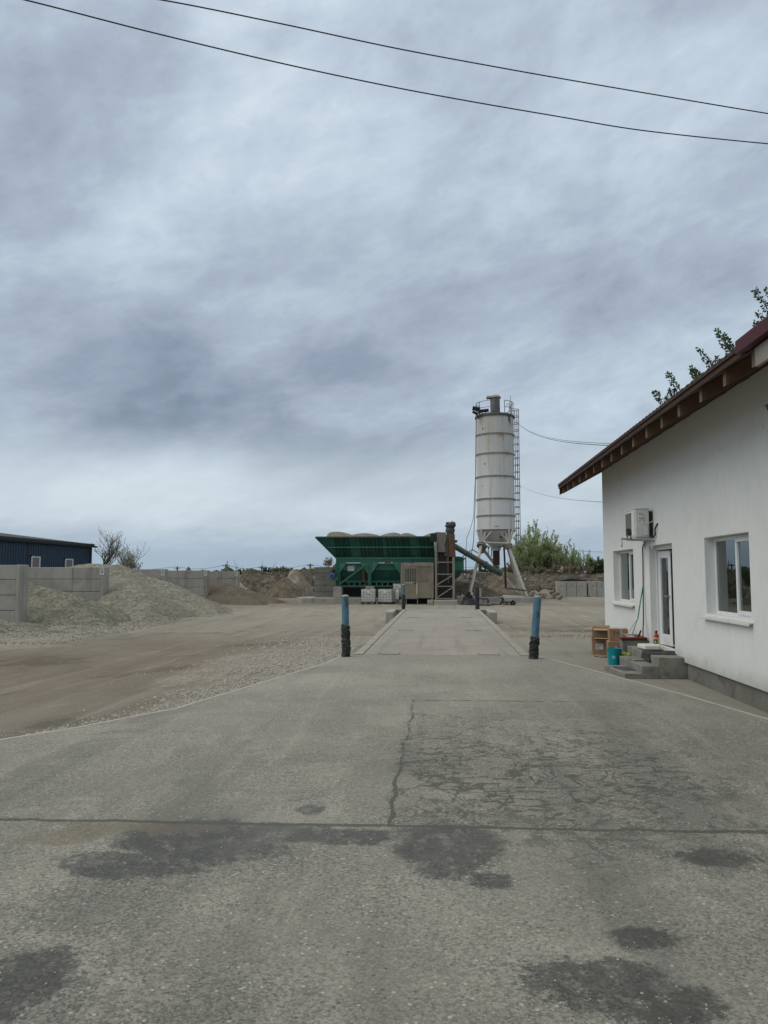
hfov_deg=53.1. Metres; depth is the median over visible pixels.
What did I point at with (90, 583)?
bay wall
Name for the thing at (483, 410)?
silo floodlight
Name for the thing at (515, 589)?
timber beam
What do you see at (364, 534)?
gravel heap
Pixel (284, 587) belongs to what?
rubble heap
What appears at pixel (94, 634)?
gravel pile
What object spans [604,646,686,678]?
concrete steps
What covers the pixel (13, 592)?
bay wall
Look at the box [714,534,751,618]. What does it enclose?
window
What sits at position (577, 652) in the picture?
path
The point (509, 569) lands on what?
scrub
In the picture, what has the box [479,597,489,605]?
bent pipe
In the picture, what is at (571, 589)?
block wall
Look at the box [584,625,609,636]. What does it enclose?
cardboard box
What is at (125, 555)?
tree
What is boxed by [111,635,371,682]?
yard gravel
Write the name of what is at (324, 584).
retaining wall
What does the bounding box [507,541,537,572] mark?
willow bush
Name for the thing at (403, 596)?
steel bollard
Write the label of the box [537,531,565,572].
willow bush
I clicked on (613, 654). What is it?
teal bucket
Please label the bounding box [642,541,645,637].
drain hose
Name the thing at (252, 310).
sky
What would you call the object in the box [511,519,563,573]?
willow bush
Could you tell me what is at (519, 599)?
silo foundation
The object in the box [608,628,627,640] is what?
cardboard box
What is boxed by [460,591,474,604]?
tarp mound
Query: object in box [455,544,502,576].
screw conveyor
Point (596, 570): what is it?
willow bush
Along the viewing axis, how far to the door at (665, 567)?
15.90 m
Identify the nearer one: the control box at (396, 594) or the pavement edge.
the pavement edge
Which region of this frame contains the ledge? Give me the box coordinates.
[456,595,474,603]
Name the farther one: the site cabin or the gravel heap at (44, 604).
the site cabin
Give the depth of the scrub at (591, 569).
82.24 m
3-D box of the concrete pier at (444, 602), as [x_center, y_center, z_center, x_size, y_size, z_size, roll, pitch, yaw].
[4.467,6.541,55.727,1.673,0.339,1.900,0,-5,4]
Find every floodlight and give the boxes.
[472,406,479,414]
[479,409,488,412]
[626,528,631,538]
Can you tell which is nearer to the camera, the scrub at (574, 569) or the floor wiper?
the floor wiper
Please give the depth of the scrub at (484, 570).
86.84 m
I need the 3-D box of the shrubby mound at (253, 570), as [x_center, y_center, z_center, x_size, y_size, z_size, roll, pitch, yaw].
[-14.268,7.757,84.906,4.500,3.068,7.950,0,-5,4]
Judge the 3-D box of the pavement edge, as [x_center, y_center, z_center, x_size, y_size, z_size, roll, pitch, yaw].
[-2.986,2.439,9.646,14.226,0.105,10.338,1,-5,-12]
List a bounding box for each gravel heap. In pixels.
[0,581,130,632]
[70,564,232,621]
[327,532,350,535]
[351,533,378,535]
[381,533,406,540]
[400,533,415,535]
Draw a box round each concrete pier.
[333,586,342,597]
[427,599,433,603]
[434,599,457,604]
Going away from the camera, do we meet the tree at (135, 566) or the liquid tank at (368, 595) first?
the liquid tank at (368, 595)
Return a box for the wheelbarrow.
[499,597,515,604]
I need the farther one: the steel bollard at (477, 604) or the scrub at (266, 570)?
the scrub at (266, 570)
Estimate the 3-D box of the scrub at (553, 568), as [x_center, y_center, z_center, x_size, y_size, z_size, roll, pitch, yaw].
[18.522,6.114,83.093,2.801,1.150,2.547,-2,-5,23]
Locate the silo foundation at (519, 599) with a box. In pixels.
[482,595,533,602]
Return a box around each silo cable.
[520,425,610,443]
[521,426,607,445]
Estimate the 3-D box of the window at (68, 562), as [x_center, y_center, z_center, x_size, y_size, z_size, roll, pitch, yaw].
[-25.752,4.487,62.874,0.055,1.345,1.337,0,-5,4]
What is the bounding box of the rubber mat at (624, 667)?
[613,666,634,669]
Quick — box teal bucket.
[606,648,621,664]
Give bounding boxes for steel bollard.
[341,595,350,656]
[401,584,405,609]
[475,584,479,609]
[528,595,541,658]
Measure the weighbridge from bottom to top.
0.770 m
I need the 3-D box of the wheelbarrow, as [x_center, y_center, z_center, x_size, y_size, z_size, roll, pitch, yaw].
[8.639,6.271,54.031,1.210,0.639,0.702,0,-5,4]
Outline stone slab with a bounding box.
[625,657,644,660]
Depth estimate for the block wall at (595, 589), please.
74.35 m
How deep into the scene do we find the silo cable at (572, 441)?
22.51 m
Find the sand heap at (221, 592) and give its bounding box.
[206,578,286,604]
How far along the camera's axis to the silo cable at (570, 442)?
23.04 m
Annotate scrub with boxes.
[255,567,273,572]
[270,566,292,571]
[323,557,333,566]
[477,567,491,572]
[502,562,528,571]
[522,565,546,573]
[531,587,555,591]
[541,565,564,573]
[550,564,581,573]
[571,565,593,572]
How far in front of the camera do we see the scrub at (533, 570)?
83.39 m
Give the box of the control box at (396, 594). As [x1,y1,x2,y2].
[395,591,398,598]
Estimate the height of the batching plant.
4.607 m
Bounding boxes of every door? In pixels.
[403,567,417,595]
[658,550,674,646]
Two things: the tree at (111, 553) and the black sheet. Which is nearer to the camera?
the tree at (111, 553)
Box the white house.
[558,316,767,712]
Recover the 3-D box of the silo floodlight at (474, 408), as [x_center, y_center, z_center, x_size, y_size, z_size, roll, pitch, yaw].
[7.592,-8.382,63.366,0.671,0.706,0.440,0,-5,4]
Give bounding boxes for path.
[511,638,767,717]
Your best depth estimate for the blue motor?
58.12 m
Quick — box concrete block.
[620,640,647,654]
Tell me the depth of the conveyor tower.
56.17 m
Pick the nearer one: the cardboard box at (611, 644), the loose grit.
the loose grit
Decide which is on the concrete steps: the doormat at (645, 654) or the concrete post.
the doormat at (645, 654)
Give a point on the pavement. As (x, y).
(532, 807)
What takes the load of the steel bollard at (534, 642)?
on the pavement
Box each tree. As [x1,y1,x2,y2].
[92,528,125,564]
[117,542,145,566]
[117,553,142,568]
[651,287,767,404]
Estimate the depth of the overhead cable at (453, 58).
14.08 m
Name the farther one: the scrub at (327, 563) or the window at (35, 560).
the scrub at (327, 563)
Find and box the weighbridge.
[354,609,528,655]
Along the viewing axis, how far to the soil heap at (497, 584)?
71.33 m
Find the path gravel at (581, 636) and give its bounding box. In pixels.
[506,629,590,638]
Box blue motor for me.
[329,569,338,580]
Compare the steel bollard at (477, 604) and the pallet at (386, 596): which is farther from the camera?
the pallet at (386, 596)
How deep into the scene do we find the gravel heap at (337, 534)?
59.08 m
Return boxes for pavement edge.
[0,656,767,739]
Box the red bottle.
[654,631,658,643]
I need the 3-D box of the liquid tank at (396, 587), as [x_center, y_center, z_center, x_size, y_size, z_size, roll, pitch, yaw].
[1.271,5.811,56.773,1.062,1.111,1.131,-1,-5,8]
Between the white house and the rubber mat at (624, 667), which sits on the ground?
the white house
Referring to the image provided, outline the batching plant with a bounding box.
[315,536,465,596]
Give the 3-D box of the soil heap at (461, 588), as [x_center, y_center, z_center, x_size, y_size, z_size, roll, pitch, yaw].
[6.774,6.529,62.448,7.280,1.838,5.600,0,-5,4]
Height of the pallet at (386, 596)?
1.111 m
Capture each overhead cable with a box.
[24,0,767,143]
[160,0,767,113]
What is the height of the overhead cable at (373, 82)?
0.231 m
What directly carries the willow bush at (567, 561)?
on the embankment
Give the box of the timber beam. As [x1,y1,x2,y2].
[506,587,525,590]
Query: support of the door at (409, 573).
in the site cabin
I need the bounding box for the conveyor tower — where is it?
[430,521,455,599]
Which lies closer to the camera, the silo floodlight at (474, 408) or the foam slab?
the foam slab
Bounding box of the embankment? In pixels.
[240,566,603,596]
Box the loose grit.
[0,683,767,1023]
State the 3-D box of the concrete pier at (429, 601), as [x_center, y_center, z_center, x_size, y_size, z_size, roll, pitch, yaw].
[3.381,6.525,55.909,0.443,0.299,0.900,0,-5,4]
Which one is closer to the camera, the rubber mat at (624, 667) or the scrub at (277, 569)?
the rubber mat at (624, 667)
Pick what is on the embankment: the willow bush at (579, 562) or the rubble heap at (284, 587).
the willow bush at (579, 562)
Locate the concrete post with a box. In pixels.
[479,588,481,603]
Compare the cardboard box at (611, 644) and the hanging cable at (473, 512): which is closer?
the cardboard box at (611, 644)
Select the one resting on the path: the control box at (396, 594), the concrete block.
the concrete block
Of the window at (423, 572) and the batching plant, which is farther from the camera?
the batching plant
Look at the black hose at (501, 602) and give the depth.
53.66 m
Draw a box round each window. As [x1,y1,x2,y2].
[31,556,40,566]
[65,558,72,566]
[419,568,427,580]
[619,550,633,602]
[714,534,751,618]
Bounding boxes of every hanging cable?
[466,469,475,546]
[471,417,476,552]
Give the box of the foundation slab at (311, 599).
[297,596,399,603]
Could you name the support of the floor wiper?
on the concrete block
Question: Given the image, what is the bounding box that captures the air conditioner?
[625,508,657,548]
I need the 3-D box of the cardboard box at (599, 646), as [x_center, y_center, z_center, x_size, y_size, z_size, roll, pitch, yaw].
[5.078,3.178,18.327,0.524,0.429,0.568,-1,-5,12]
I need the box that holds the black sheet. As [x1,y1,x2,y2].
[558,578,585,581]
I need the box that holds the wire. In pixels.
[159,565,260,568]
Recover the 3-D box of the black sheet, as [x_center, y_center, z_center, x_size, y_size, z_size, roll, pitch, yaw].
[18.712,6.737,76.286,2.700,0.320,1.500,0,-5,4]
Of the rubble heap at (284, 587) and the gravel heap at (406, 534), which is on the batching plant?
the gravel heap at (406, 534)
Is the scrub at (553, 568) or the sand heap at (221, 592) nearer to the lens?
the sand heap at (221, 592)
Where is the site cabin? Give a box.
[401,563,433,603]
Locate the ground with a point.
(45, 686)
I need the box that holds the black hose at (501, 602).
[480,597,503,605]
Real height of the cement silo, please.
16.874 m
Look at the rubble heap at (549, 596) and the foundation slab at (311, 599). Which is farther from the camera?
the rubble heap at (549, 596)
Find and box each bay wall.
[0,565,28,621]
[28,567,108,601]
[133,569,167,581]
[168,570,209,597]
[210,571,239,586]
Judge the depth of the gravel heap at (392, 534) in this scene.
58.67 m
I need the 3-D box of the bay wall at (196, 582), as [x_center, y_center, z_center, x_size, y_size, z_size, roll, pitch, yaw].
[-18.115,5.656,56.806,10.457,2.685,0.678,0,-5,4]
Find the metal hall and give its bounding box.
[0,533,97,566]
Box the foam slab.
[637,643,660,649]
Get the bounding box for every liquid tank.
[361,588,375,603]
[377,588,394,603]
[393,583,405,598]
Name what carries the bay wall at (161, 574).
on the ground
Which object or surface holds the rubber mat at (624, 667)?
on the concrete steps
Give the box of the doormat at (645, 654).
[641,650,676,661]
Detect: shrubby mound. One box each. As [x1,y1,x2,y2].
[221,567,233,570]
[246,568,257,572]
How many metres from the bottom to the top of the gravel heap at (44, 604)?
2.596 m
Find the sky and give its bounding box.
[0,0,767,572]
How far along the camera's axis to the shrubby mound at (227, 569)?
92.68 m
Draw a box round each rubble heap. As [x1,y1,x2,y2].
[265,577,309,597]
[287,570,313,595]
[539,589,568,598]
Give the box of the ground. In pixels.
[0,575,604,738]
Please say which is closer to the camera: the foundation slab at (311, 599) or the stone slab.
the stone slab
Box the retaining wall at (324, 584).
[314,567,340,596]
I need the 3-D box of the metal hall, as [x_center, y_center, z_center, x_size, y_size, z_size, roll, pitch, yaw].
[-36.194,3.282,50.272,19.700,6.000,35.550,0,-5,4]
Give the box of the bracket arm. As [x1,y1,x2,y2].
[621,538,654,546]
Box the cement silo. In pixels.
[469,394,529,596]
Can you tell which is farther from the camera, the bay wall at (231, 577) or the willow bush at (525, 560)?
the willow bush at (525, 560)
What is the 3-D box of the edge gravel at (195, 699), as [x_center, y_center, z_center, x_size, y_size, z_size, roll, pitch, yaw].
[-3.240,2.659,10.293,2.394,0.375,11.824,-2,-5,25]
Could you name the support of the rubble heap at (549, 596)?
on the ground
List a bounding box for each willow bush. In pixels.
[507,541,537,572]
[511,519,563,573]
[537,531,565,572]
[557,538,582,566]
[575,550,599,573]
[588,556,603,573]
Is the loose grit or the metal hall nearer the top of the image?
the metal hall
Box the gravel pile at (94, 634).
[0,591,208,643]
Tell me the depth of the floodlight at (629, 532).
15.55 m
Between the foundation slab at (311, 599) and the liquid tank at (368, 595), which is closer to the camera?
the liquid tank at (368, 595)
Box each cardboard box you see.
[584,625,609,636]
[585,635,607,654]
[606,640,619,657]
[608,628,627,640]
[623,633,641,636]
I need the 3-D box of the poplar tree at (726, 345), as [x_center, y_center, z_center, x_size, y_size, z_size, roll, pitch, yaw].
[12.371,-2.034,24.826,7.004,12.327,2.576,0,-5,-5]
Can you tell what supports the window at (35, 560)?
in the metal hall
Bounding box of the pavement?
[0,655,767,1023]
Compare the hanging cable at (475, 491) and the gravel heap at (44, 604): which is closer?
the gravel heap at (44, 604)
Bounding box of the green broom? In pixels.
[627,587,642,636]
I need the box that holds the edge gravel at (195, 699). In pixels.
[0,657,335,738]
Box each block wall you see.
[555,582,586,596]
[587,582,604,596]
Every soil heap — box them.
[247,585,257,592]
[433,581,502,599]
[488,572,533,596]
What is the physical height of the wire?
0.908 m
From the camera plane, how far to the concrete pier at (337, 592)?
58.22 m
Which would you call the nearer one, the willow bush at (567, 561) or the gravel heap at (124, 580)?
the gravel heap at (124, 580)
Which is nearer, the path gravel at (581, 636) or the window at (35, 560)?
the path gravel at (581, 636)
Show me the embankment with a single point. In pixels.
(262, 582)
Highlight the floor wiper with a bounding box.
[620,630,647,639]
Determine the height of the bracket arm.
0.180 m
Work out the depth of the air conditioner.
16.04 m
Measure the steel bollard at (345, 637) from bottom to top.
1.230 m
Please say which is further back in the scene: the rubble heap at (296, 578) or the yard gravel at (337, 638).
the rubble heap at (296, 578)
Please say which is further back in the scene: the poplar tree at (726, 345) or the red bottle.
the poplar tree at (726, 345)

